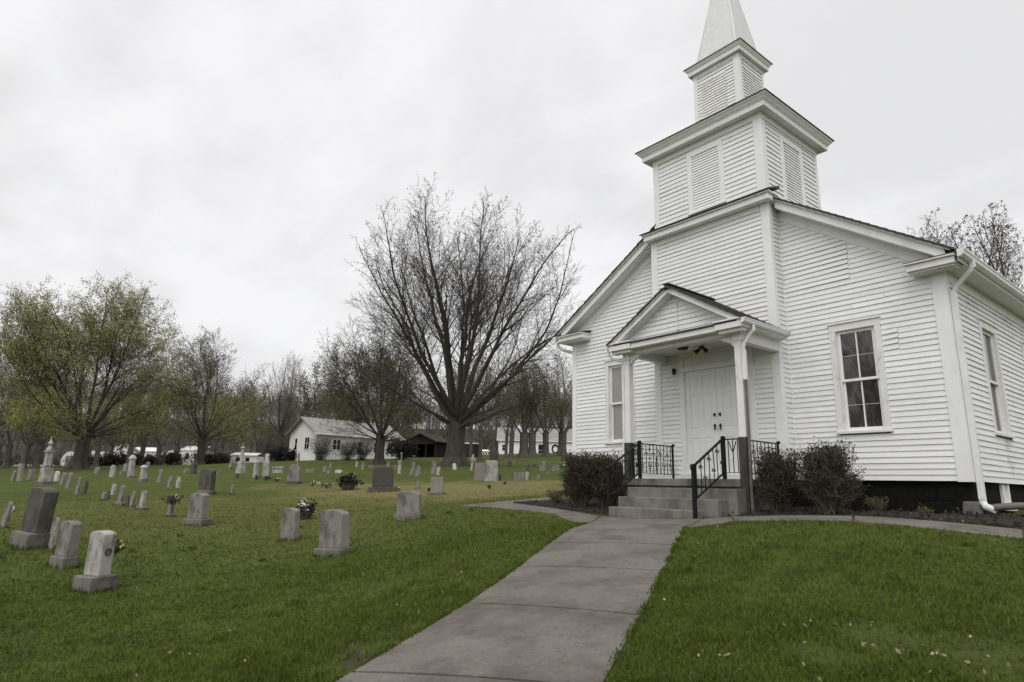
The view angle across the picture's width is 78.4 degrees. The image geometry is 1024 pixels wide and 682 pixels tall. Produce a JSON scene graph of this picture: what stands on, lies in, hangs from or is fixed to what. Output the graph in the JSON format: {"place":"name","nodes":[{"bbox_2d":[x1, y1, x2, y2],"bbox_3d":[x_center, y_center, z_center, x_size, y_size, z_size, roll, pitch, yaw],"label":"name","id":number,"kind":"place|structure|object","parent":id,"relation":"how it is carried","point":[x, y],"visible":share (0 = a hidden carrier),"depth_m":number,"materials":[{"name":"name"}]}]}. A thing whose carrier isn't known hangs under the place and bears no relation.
{"place":"outdoors","nodes":[
{"label":"outdoors","id":0,"kind":"place"},
{"bbox_2d":[0,417,1023,681],"bbox_3d":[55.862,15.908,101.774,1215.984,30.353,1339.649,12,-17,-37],"label":"ground","id":1,"kind":"structure","parent":0,"point":[102,481],"depth_m":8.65,"materials":[{"name":"green plant"}]},
{"bbox_2d":[0,501,12,527],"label":"headstone","id":2,"kind":"object","parent":1,"relation":"on","point":[7,514],"visible":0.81,"depth_m":11.54,"materials":[{"name":"grey stone"}]},
{"bbox_2d":[16,464,24,480],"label":"headstone","id":3,"kind":"object","parent":1,"relation":"on","point":[20,472],"visible":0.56,"depth_m":31.55,"materials":[{"name":"grey stone"}]},
{"bbox_2d":[0,374,42,467],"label":"understory tree","id":4,"kind":"object","parent":1,"relation":"on","point":[7,455],"visible":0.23,"depth_m":56.85,"materials":[{"name":"brown plant"}]},
{"bbox_2d":[0,314,60,437],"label":"understory tree","id":5,"kind":"object","parent":1,"relation":"on","point":[11,390],"visible":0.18,"depth_m":56.41,"materials":[{"name":"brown plant"}]},
{"bbox_2d":[9,487,58,549],"bbox_3d":[-7.400,2.822,9.778,0.414,1.057,0.435,2,-13,22],"label":"headstone","id":6,"kind":"object","parent":1,"relation":"on","point":[34,530],"visible":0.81,"depth_m":9.70,"materials":[{"name":"stone"}]},
{"bbox_2d":[0,381,73,468],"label":"understory tree","id":7,"kind":"object","parent":1,"relation":"on","point":[19,421],"visible":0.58,"depth_m":52.91,"materials":[{"name":"green plant"}]},
{"bbox_2d":[33,436,55,484],"bbox_3d":[-20.408,5.322,27.604,0.611,2.247,0.611,-4,-12,24],"label":"monument","id":8,"kind":"object","parent":1,"relation":"on","point":[45,477],"visible":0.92,"depth_m":27.47,"materials":[{"name":"stone"}]},
{"bbox_2d":[8,369,86,467],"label":"understory tree","id":9,"kind":"object","parent":1,"relation":"on","point":[38,456],"visible":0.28,"depth_m":58.73,"materials":[{"name":"brown plant"}]},
{"bbox_2d":[48,517,59,548],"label":"headstone","id":10,"kind":"object","parent":1,"relation":"on","point":[53,532],"visible":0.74,"depth_m":9.76,"materials":[{"name":"stone"}]},
{"bbox_2d":[48,520,82,569],"bbox_3d":[-6.339,2.966,8.934,0.302,0.792,0.242,0,-11,22],"label":"headstone","id":11,"kind":"object","parent":1,"relation":"on","point":[68,540],"visible":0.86,"depth_m":8.88,"materials":[{"name":"stone"}]},
{"bbox_2d":[71,530,118,593],"bbox_3d":[-5.322,2.905,8.070,0.343,0.899,0.382,-2,-13,21],"label":"headstone","id":12,"kind":"object","parent":1,"relation":"on","point":[97,574],"visible":0.86,"depth_m":8.02,"materials":[{"name":"stone"}]},
{"bbox_2d":[0,270,200,469],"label":"maple tree","id":13,"kind":"object","parent":1,"relation":"on","point":[29,355],"visible":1,"depth_m":44.64,"materials":[{"name":"green plant"}]},
{"bbox_2d":[88,454,113,465],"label":"bush","id":14,"kind":"object","parent":1,"relation":"on","point":[101,460],"visible":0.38,"depth_m":64.60,"materials":[{"name":"green plant"}]},
{"bbox_2d":[83,398,133,466],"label":"understory tree","id":15,"kind":"object","parent":1,"relation":"on","point":[97,452],"visible":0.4,"depth_m":61.74,"materials":[{"name":"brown plant"}]},
{"bbox_2d":[100,451,125,465],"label":"bush","id":16,"kind":"object","parent":1,"relation":"on","point":[117,460],"visible":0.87,"depth_m":65.70,"materials":[{"name":"green plant"}]},
{"bbox_2d":[91,390,146,465],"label":"understory tree","id":17,"kind":"object","parent":1,"relation":"on","point":[111,449],"visible":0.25,"depth_m":70.34,"materials":[{"name":"brown plant"}]},
{"bbox_2d":[0,451,239,467],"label":"brush","id":18,"kind":"object","parent":1,"relation":"on","point":[30,462],"visible":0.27,"depth_m":65.43,"materials":[{"name":"plant"}]},
{"bbox_2d":[114,485,125,505],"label":"headstone","id":19,"kind":"object","parent":1,"relation":"on","point":[121,495],"visible":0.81,"depth_m":15.95,"materials":[{"name":"stone"}]},
{"bbox_2d":[114,537,126,555],"bbox_3d":[-5.331,2.764,8.473,0.244,0.255,0.256,12,-17,-37],"label":"flower bouquet","id":20,"kind":"object","parent":1,"relation":"on","point":[119,543],"visible":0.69,"depth_m":8.46,"materials":[{"name":"yellow plant"}]},
{"bbox_2d":[126,455,136,477],"bbox_3d":[-20.055,6.689,33.092,0.310,1.342,0.310,-4,-11,24],"label":"monument","id":21,"kind":"object","parent":1,"relation":"on","point":[131,467],"visible":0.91,"depth_m":33.03,"materials":[{"name":"stone"}]},
{"bbox_2d":[0,449,273,465],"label":"underbrush","id":22,"kind":"object","parent":1,"relation":"on","point":[29,456],"visible":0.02,"depth_m":85.65,"materials":[{"name":"green plant"}]},
{"bbox_2d":[112,386,165,463],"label":"understory tree","id":23,"kind":"object","parent":1,"relation":"on","point":[130,449],"visible":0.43,"depth_m":66.57,"materials":[{"name":"brown plant"}]},
{"bbox_2d":[136,490,147,509],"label":"headstone","id":24,"kind":"object","parent":1,"relation":"on","point":[142,500],"visible":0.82,"depth_m":15.30,"materials":[{"name":"stone"}]},
{"bbox_2d":[137,465,147,482],"bbox_3d":[-16.061,5.864,27.342,0.308,0.904,0.308,-5,-12,24],"label":"monument","id":25,"kind":"object","parent":1,"relation":"on","point":[143,476],"visible":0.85,"depth_m":27.28,"materials":[{"name":"stone"}]},
{"bbox_2d":[136,447,161,456],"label":"mobile home","id":26,"kind":"object","parent":1,"relation":"on","point":[149,450],"visible":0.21,"depth_m":100.61,"materials":[{"name":"white"}]},
{"bbox_2d":[138,454,162,464],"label":"bush","id":27,"kind":"object","parent":1,"relation":"on","point":[150,459],"visible":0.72,"depth_m":67.61,"materials":[{"name":"green plant"}]},
{"bbox_2d":[126,384,177,464],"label":"understory tree","id":28,"kind":"object","parent":1,"relation":"on","point":[143,447],"visible":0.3,"depth_m":72.20,"materials":[{"name":"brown plant"}]},
{"bbox_2d":[142,391,194,464],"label":"understory tree","id":29,"kind":"object","parent":1,"relation":"on","point":[159,448],"visible":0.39,"depth_m":68.31,"materials":[{"name":"brown plant"}]},
{"bbox_2d":[165,503,173,516],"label":"headstone","id":30,"kind":"object","parent":1,"relation":"on","point":[170,510],"visible":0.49,"depth_m":14.08,"materials":[{"name":"stone"}]},
{"bbox_2d":[158,494,183,504],"bbox_3d":[-7.563,3.547,13.993,0.479,0.281,0.543,-3,-14,19],"label":"flower bouquet","id":31,"kind":"object","parent":30,"relation":"on","point":[172,500],"visible":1,"depth_m":13.96,"materials":[{"name":"yellow plant"}]},
{"bbox_2d":[161,450,184,464],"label":"bush","id":32,"kind":"object","parent":1,"relation":"on","point":[170,457],"visible":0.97,"depth_m":65.71,"materials":[{"name":"green plant"}]},
{"bbox_2d":[159,402,201,464],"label":"understory tree","id":33,"kind":"object","parent":1,"relation":"on","point":[177,447],"visible":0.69,"depth_m":66.39,"materials":[{"name":"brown plant"}]},
{"bbox_2d":[182,493,211,526],"bbox_3d":[-6.362,3.486,12.715,0.492,0.796,0.305,-2,-12,18],"label":"headstone","id":34,"kind":"object","parent":1,"relation":"on","point":[198,508],"visible":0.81,"depth_m":12.64,"materials":[{"name":"stone"}]},
{"bbox_2d":[180,446,213,464],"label":"mobile home","id":35,"kind":"object","parent":1,"relation":"on","point":[190,449],"visible":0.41,"depth_m":94.44,"materials":[{"name":"white"}]},
{"bbox_2d":[196,469,216,494],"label":"headstone","id":36,"kind":"object","parent":1,"relation":"on","point":[207,479],"visible":0.84,"depth_m":20.16,"materials":[{"name":"stone"}]},
{"bbox_2d":[140,324,274,464],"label":"maple tree","id":37,"kind":"object","parent":1,"relation":"on","point":[213,367],"visible":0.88,"depth_m":57.11,"materials":[{"name":"green plant"}]},
{"bbox_2d":[194,453,222,463],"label":"bush","id":38,"kind":"object","parent":1,"relation":"on","point":[210,458],"visible":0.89,"depth_m":65.82,"materials":[{"name":"green plant"}]},
{"bbox_2d":[214,452,231,463],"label":"bush","id":39,"kind":"object","parent":1,"relation":"on","point":[225,459],"visible":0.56,"depth_m":67.78,"materials":[{"name":"green plant"}]},
{"bbox_2d":[201,394,251,453],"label":"understory tree","id":40,"kind":"object","parent":1,"relation":"on","point":[221,448],"visible":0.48,"depth_m":80.74,"materials":[{"name":"brown plant"}]},
{"bbox_2d":[235,442,245,472],"bbox_3d":[-14.832,6.411,34.479,0.405,1.677,0.405,-4,-12,24],"label":"monument","id":41,"kind":"object","parent":1,"relation":"on","point":[241,466],"visible":0.92,"depth_m":34.33,"materials":[{"name":"stone"}]},
{"bbox_2d":[213,385,271,455],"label":"understory tree","id":42,"kind":"object","parent":1,"relation":"on","point":[233,438],"visible":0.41,"depth_m":87.10,"materials":[{"name":"brown plant"}]},
{"bbox_2d":[230,452,263,462],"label":"mobile home","id":43,"kind":"object","parent":1,"relation":"on","point":[250,457],"visible":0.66,"depth_m":84.31,"materials":[{"name":"white"}]},
{"bbox_2d":[244,401,283,456],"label":"understory tree","id":44,"kind":"object","parent":1,"relation":"on","point":[261,446],"visible":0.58,"depth_m":90.82,"materials":[{"name":"brown plant"}]},
{"bbox_2d":[262,461,269,477],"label":"headstone","id":45,"kind":"object","parent":1,"relation":"on","point":[266,468],"visible":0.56,"depth_m":28.48,"materials":[{"name":"stone"}]},
{"bbox_2d":[261,442,288,461],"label":"bush","id":46,"kind":"object","parent":1,"relation":"on","point":[277,453],"visible":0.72,"depth_m":61.54,"materials":[{"name":"green plant"}]},
{"bbox_2d":[257,352,312,461],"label":"bare tree","id":47,"kind":"object","parent":1,"relation":"on","point":[280,431],"visible":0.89,"depth_m":84.77,"materials":[{"name":"brown plant"}]},
{"bbox_2d":[0,367,571,463],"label":"woods","id":48,"kind":"object","parent":1,"relation":"on","point":[436,425],"visible":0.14,"depth_m":122.77,"materials":[{"name":"brown plant"}]},
{"bbox_2d":[281,448,296,460],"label":"bush","id":49,"kind":"object","parent":1,"relation":"on","point":[289,455],"visible":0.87,"depth_m":57.02,"materials":[{"name":"green plant"}]},
{"bbox_2d":[280,507,299,540],"bbox_3d":[-3.983,3.359,11.253,0.366,0.722,0.130,-5,-11,28],"label":"headstone","id":50,"kind":"object","parent":1,"relation":"on","point":[290,519],"visible":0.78,"depth_m":11.20,"materials":[{"name":"stone"}]},
{"bbox_2d":[285,464,301,483],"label":"headstone","id":51,"kind":"object","parent":1,"relation":"on","point":[293,473],"visible":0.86,"depth_m":23.46,"materials":[{"name":"stone"}]},
{"bbox_2d":[273,387,315,437],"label":"understory tree","id":52,"kind":"object","parent":1,"relation":"on","point":[293,420],"visible":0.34,"depth_m":88.87,"materials":[{"name":"brown plant"}]},
{"bbox_2d":[294,498,319,519],"bbox_3d":[-4.471,3.641,13.567,0.611,0.501,0.557,12,-17,-37],"label":"flower bouquet","id":53,"kind":"object","parent":1,"relation":"on","point":[306,509],"visible":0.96,"depth_m":13.49,"materials":[{"name":"plant"}]},
{"bbox_2d":[290,360,339,419],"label":"bare tree","id":54,"kind":"object","parent":1,"relation":"on","point":[305,398],"visible":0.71,"depth_m":79.00,"materials":[{"name":"brown plant"}]},
{"bbox_2d":[305,435,337,459],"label":"bare shrub","id":55,"kind":"object","parent":1,"relation":"on","point":[320,454],"visible":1,"depth_m":52.90,"materials":[{"name":"plant"}]},
{"bbox_2d":[314,509,353,556],"bbox_3d":[-2.765,3.049,9.754,0.546,0.841,0.336,-8,-12,29],"label":"headstone","id":56,"kind":"object","parent":1,"relation":"on","point":[334,531],"visible":0.86,"depth_m":9.67,"materials":[{"name":"stone"}]},
{"bbox_2d":[285,416,404,460],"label":"house","id":57,"kind":"structure","parent":1,"relation":"on","point":[301,429],"depth_m":56.81,"materials":[{"name":"white wood"}]},
{"bbox_2d":[332,440,360,459],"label":"bare shrub","id":58,"kind":"object","parent":1,"relation":"on","point":[348,453],"visible":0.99,"depth_m":52.97,"materials":[{"name":"plant"}]},
{"bbox_2d":[332,472,363,489],"bbox_3d":[-5.689,4.863,21.594,1.048,0.728,1.204,12,-17,-37],"label":"planter","id":59,"kind":"object","parent":1,"relation":"on","point":[347,482],"visible":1,"depth_m":21.44,"materials":[{"name":"stone"}]},
{"bbox_2d":[347,439,375,459],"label":"bare shrub","id":60,"kind":"object","parent":1,"relation":"on","point":[360,452],"visible":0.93,"depth_m":53.58,"materials":[{"name":"plant"}]},
{"bbox_2d":[338,649,385,667],"bbox_3d":[-0.978,2.009,3.988,0.438,0.084,0.632,12,-17,-37],"label":"soil patch","id":61,"kind":"object","parent":1,"relation":"on","point":[357,654],"visible":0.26,"depth_m":3.92,"materials":[{"name":"brown soil"}]},
{"bbox_2d":[314,343,434,429],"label":"maple tree","id":62,"kind":"object","parent":1,"relation":"on","point":[356,396],"visible":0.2,"depth_m":68.89,"materials":[{"name":"brown plant"}]},
{"bbox_2d":[310,313,439,464],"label":"maple tree","id":63,"kind":"object","parent":1,"relation":"on","point":[381,427],"visible":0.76,"depth_m":45.60,"materials":[{"name":"brown plant"}]},
{"bbox_2d":[368,466,396,491],"bbox_3d":[-4.192,4.569,20.401,0.934,0.971,0.380,1,-11,-6],"label":"headstone","id":64,"kind":"object","parent":1,"relation":"on","point":[383,478],"visible":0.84,"depth_m":20.31,"materials":[{"name":"stone"}]},
{"bbox_2d":[384,432,418,459],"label":"bush","id":65,"kind":"object","parent":1,"relation":"on","point":[398,449],"visible":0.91,"depth_m":55.34,"materials":[{"name":"green plant"}]},
{"bbox_2d":[394,491,422,519],"bbox_3d":[-2.100,3.418,12.759,0.571,0.718,0.213,-3,-10,8],"label":"headstone","id":66,"kind":"object","parent":1,"relation":"on","point":[408,504],"visible":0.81,"depth_m":12.71,"materials":[{"name":"stone"}]},
{"bbox_2d":[403,433,446,457],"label":"shed","id":67,"kind":"structure","parent":1,"relation":"on","point":[430,445],"depth_m":67.76,"materials":[{"name":"grey wood"}]},
{"bbox_2d":[428,477,444,494],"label":"headstone","id":68,"kind":"object","parent":1,"relation":"on","point":[436,487],"visible":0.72,"depth_m":18.69,"materials":[{"name":"stone"}]},
{"bbox_2d":[343,173,584,466],"bbox_3d":[-2.893,-1.378,39.077,15.488,18.488,15.384,3,-13,-8],"label":"maple tree","id":69,"kind":"object","parent":1,"relation":"on","point":[454,404],"visible":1,"depth_m":37.21,"materials":[{"name":"brown plant"}]},
{"bbox_2d":[429,348,503,461],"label":"understory tree","id":70,"kind":"object","parent":1,"relation":"on","point":[470,436],"visible":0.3,"depth_m":54.98,"materials":[{"name":"brown plant"}]},
{"bbox_2d":[465,443,478,457],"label":"shed","id":71,"kind":"structure","parent":1,"relation":"on","point":[475,449],"depth_m":64.36,"materials":[{"name":"brown"}]},
{"bbox_2d":[435,344,521,460],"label":"understory tree","id":72,"kind":"object","parent":1,"relation":"on","point":[480,428],"visible":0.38,"depth_m":56.59,"materials":[{"name":"brown plant"}]},
{"bbox_2d":[474,463,484,479],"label":"headstone","id":73,"kind":"object","parent":1,"relation":"on","point":[479,472],"visible":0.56,"depth_m":25.25,"materials":[{"name":"grey stone"}]},
{"bbox_2d":[484,460,497,480],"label":"headstone","id":74,"kind":"object","parent":1,"relation":"on","point":[491,470],"visible":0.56,"depth_m":24.93,"materials":[{"name":"stone"}]},
{"bbox_2d":[470,364,539,457],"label":"understory tree","id":75,"kind":"object","parent":1,"relation":"on","point":[507,432],"visible":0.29,"depth_m":66.12,"materials":[{"name":"brown plant"}]},
{"bbox_2d":[477,346,546,457],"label":"understory tree","id":76,"kind":"object","parent":1,"relation":"on","point":[511,445],"visible":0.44,"depth_m":66.29,"materials":[{"name":"brown plant"}]},
{"bbox_2d":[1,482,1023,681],"bbox_3d":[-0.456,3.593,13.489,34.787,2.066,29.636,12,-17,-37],"label":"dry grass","id":77,"kind":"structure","parent":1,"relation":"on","point":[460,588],"depth_m":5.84,"materials":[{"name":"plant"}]},
{"bbox_2d":[494,367,547,456],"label":"understory tree","id":78,"kind":"object","parent":1,"relation":"on","point":[523,448],"visible":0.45,"depth_m":67.40,"materials":[{"name":"brown plant"}]},
{"bbox_2d":[502,358,566,456],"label":"understory tree","id":79,"kind":"object","parent":1,"relation":"on","point":[532,443],"visible":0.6,"depth_m":67.57,"materials":[{"name":"brown plant"}]},
{"bbox_2d":[497,427,571,453],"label":"house","id":80,"kind":"structure","parent":1,"relation":"on","point":[553,440],"depth_m":100.84,"materials":[{"name":"white"}]},
{"bbox_2d":[516,358,571,456],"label":"understory tree","id":81,"kind":"object","parent":1,"relation":"on","point":[546,452],"visible":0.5,"depth_m":68.92,"materials":[{"name":"brown plant"}]},
{"bbox_2d":[530,347,571,455],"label":"understory tree","id":82,"kind":"object","parent":1,"relation":"on","point":[562,436],"visible":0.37,"depth_m":70.80,"materials":[{"name":"brown plant"}]},
{"bbox_2d":[112,489,1012,680],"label":"leaf litter","id":83,"kind":"object","parent":1,"relation":"on","point":[862,644],"visible":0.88,"depth_m":3.56,"materials":[{"name":"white plant"}]},
{"bbox_2d":[513,497,617,514],"bbox_3d":[1.655,3.599,13.848,2.550,0.342,3.577,12,-17,-37],"label":"mulch bed","id":84,"kind":"object","parent":1,"relation":"on","point":[605,510],"visible":0.35,"depth_m":13.10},
{"bbox_2d":[546,487,563,502],"bbox_3d":[0.983,3.429,13.946,0.520,0.364,0.472,12,-17,-37],"label":"plant","id":85,"kind":"object","parent":84,"relation":"on","point":[556,498],"visible":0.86,"depth_m":13.89,"materials":[{"name":"green plant"}]},
{"bbox_2d":[557,449,600,506],"bbox_3d":[1.420,2.842,13.088,1.064,1.224,1.124,12,-17,-37],"label":"shrub","id":86,"kind":"object","parent":84,"relation":"on","point":[577,474],"visible":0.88,"depth_m":12.87,"materials":[{"name":"green plant"}]},
{"bbox_2d":[585,449,627,507],"bbox_3d":[1.966,2.798,12.818,0.918,1.197,0.976,-7,-15,32],"label":"shrub","id":87,"kind":"object","parent":84,"relation":"on","point":[600,483],"visible":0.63,"depth_m":12.63,"materials":[{"name":"green plant"}]},
{"bbox_2d":[335,496,1022,681],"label":"walkway","id":88,"kind":"structure","parent":1,"relation":"on","point":[565,607],"depth_m":4.75,"materials":[{"name":"grey concrete"}]},
{"bbox_2d":[609,478,771,518],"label":"entrance steps","id":89,"kind":"structure","parent":1,"relation":"on","point":[647,498],"depth_m":10.89,"materials":[{"name":"concrete"}]},
{"bbox_2d":[606,440,674,505],"bbox_3d":[2.502,2.612,12.410,2.055,1.262,0.271,12,-17,-37],"label":"stair railing","id":90,"kind":"object","parent":89,"relation":"on","point":[639,465],"visible":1,"depth_m":12.33,"materials":[{"name":"black metal"}]},
{"bbox_2d":[690,436,779,518],"bbox_3d":[3.896,2.340,10.774,2.178,1.409,0.371,6,-14,-20],"label":"stair railing","id":91,"kind":"object","parent":89,"relation":"on","point":[695,485],"visible":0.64,"depth_m":10.73,"materials":[{"name":"black metal"}]},
{"bbox_2d":[514,496,1023,528],"bbox_3d":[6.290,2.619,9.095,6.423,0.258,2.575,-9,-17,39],"label":"mulch bed","id":92,"kind":"object","parent":1,"relation":"on","point":[1006,523],"visible":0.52,"depth_m":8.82,"materials":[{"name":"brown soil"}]},
{"bbox_2d":[748,446,805,512],"bbox_3d":[4.314,2.238,10.170,0.938,1.094,0.938,12,-17,-37],"label":"shrub","id":93,"kind":"object","parent":92,"relation":"on","point":[774,475],"visible":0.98,"depth_m":9.99,"materials":[{"name":"green plant"}]},
{"bbox_2d":[791,436,872,514],"bbox_3d":[4.694,1.989,9.345,1.098,1.153,1.065,12,-17,-37],"label":"shrub","id":94,"kind":"object","parent":92,"relation":"on","point":[830,486],"visible":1,"depth_m":9.19,"materials":[{"name":"green plant"}]},
{"bbox_2d":[862,495,892,511],"bbox_3d":[6.029,2.692,10.345,0.422,0.297,0.465,12,-17,-37],"label":"plant","id":95,"kind":"object","parent":92,"relation":"on","point":[875,503],"visible":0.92,"depth_m":10.36,"materials":[{"name":"green plant"}]},
{"bbox_2d":[553,0,1023,514],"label":"church","id":96,"kind":"structure","parent":1,"relation":"on","point":[746,291],"depth_m":12.05,"materials":[{"name":"wood"}]},
{"bbox_2d":[604,358,636,443],"bbox_3d":[2.639,1.443,15.203,0.162,2.066,0.965,12,-17,-37],"label":"window","id":97,"kind":"structure","parent":96,"relation":"in","point":[613,369],"depth_m":15.37,"materials":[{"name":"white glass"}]},
{"bbox_2d":[685,368,720,473],"bbox_3d":[3.898,1.651,12.901,0.112,2.127,0.750,12,-17,-37],"label":"door","id":98,"kind":"structure","parent":96,"relation":"in","point":[700,386],"depth_m":12.92,"materials":[{"name":"white wood"}]},
{"bbox_2d":[716,363,754,473],"bbox_3d":[4.373,1.528,12.326,0.112,2.127,0.750,12,-17,-37],"label":"door","id":99,"kind":"structure","parent":96,"relation":"in","point":[728,425],"depth_m":12.46,"materials":[{"name":"white wood"}]},
{"bbox_2d":[827,315,893,434],"bbox_3d":[6.093,0.612,10.998,0.162,1.996,0.915,12,-17,-37],"label":"window","id":100,"kind":"structure","parent":96,"relation":"in","point":[856,346],"depth_m":11.02,"materials":[{"name":"white glass"}]},
{"bbox_2d":[977,317,1014,438],"bbox_3d":[8.484,0.667,11.081,1.000,2.036,0.162,12,-17,-37],"label":"window","id":101,"kind":"structure","parent":96,"relation":"in","point":[988,335],"depth_m":11.20,"materials":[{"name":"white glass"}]},
{"bbox_2d":[999,484,1017,510],"bbox_3d":[8.290,2.615,10.489,0.480,0.425,0.113,12,-17,-37],"label":"basement window","id":102,"kind":"structure","parent":96,"relation":"in","point":[1005,495],"depth_m":10.45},
{"bbox_2d":[918,208,1023,288],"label":"bare tree","id":103,"kind":"object","parent":1,"relation":"on","point":[987,238],"visible":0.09,"depth_m":37.85,"materials":[{"name":"brown plant"}]},
{"bbox_2d":[930,200,1023,289],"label":"bare tree","id":104,"kind":"object","parent":1,"relation":"on","point":[1002,263],"visible":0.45,"depth_m":32.11,"materials":[{"name":"brown plant"}]},
{"bbox_2d":[0,0,1023,429],"label":"sky","id":105,"kind":"structure","parent":0,"point":[226,156],"materials":[{"name":"white"}]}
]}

